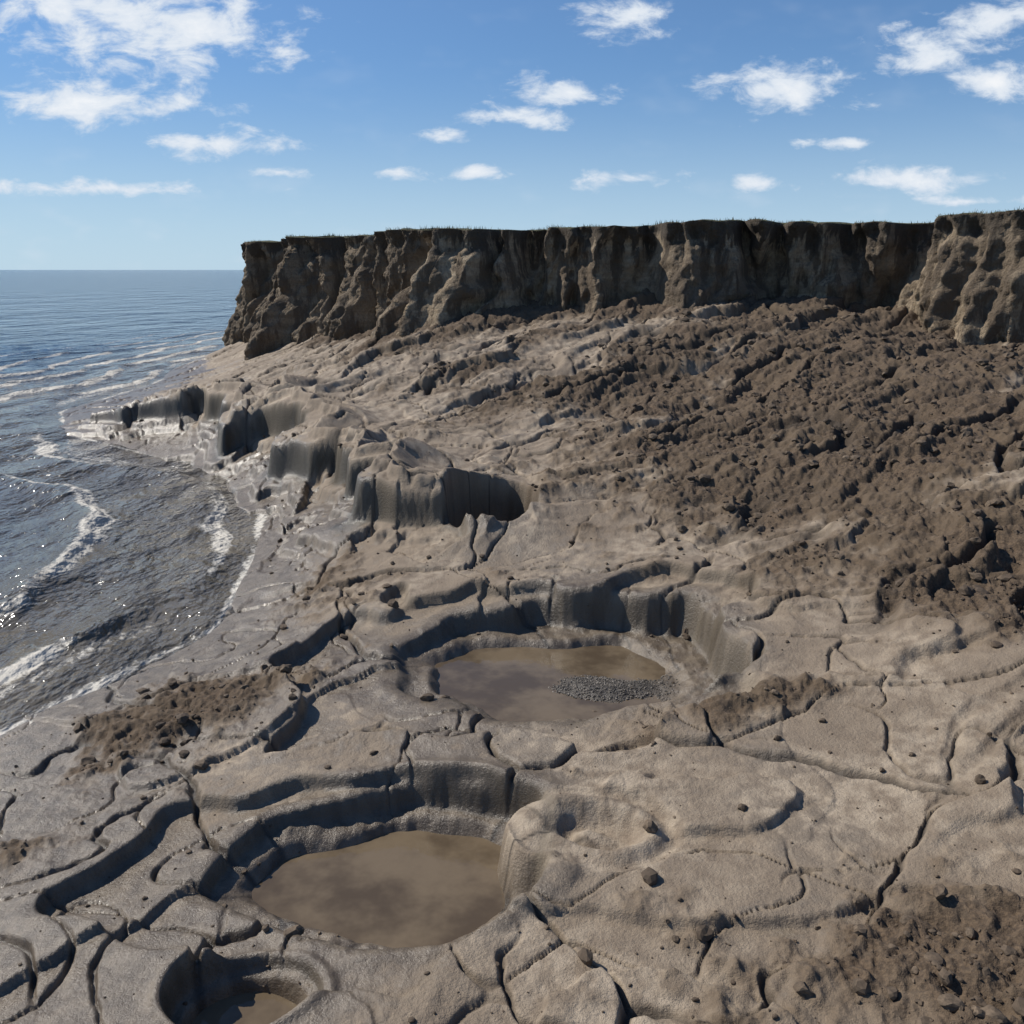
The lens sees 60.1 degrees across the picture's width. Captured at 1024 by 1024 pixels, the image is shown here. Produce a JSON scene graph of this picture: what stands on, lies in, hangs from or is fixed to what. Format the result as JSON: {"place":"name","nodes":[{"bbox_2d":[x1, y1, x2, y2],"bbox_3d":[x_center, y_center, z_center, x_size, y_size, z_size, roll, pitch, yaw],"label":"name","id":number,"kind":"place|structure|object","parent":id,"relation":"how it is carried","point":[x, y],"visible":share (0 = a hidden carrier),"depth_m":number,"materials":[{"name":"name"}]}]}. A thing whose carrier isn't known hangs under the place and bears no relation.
{"place":"outdoors","nodes":[
{"label":"outdoors","id":0,"kind":"place"},
{"bbox_2d":[0,270,271,740],"bbox_3d":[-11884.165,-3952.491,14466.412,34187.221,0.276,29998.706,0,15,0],"label":"sea","id":1,"kind":"structure","parent":0,"point":[118,562],"depth_m":19.27,"materials":[{"name":"liquid"}]},
{"bbox_2d":[0,288,1023,1023],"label":"mud shore","id":2,"kind":"structure","parent":0,"point":[124,848],"depth_m":9.33,"materials":[{"name":"grey soil"}]},
{"bbox_2d":[192,992,296,1023],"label":"puddle","id":3,"kind":"object","parent":2,"relation":"on","point":[257,1008],"visible":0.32,"depth_m":5.93,"materials":[{"name":"liquid"}]},
{"bbox_2d":[252,830,504,947],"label":"puddle","id":4,"kind":"object","parent":2,"relation":"on","point":[410,889],"visible":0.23,"depth_m":7.21,"materials":[{"name":"liquid"}]},
{"bbox_2d":[0,298,1023,1023],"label":"soil clods","id":5,"kind":"object","parent":2,"relation":"on","point":[950,1002],"visible":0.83,"depth_m":10.08,"materials":[{"name":"brown soil"}]},
{"bbox_2d":[435,645,665,721],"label":"puddle","id":6,"kind":"object","parent":2,"relation":"on","point":[508,684],"visible":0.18,"depth_m":10.84,"materials":[{"name":"liquid"}]},
{"bbox_2d":[0,0,1023,269],"label":"sky","id":7,"kind":"structure","parent":0,"point":[135,134],"materials":[{"name":"blue"}]},
{"bbox_2d":[548,675,679,702],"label":"gravel","id":8,"kind":"structure","parent":0,"point":[604,679],"depth_m":10.47,"materials":[{"name":"grey gravel"}]},
{"bbox_2d":[222,210,1023,359],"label":"eroded cliff","id":9,"kind":"structure","parent":0,"point":[961,275],"depth_m":28.77,"materials":[{"name":"stone"}]},
{"bbox_2d":[244,207,1023,242],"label":"grass","id":10,"kind":"structure","parent":0,"point":[539,228],"depth_m":28.80,"materials":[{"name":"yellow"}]}
]}

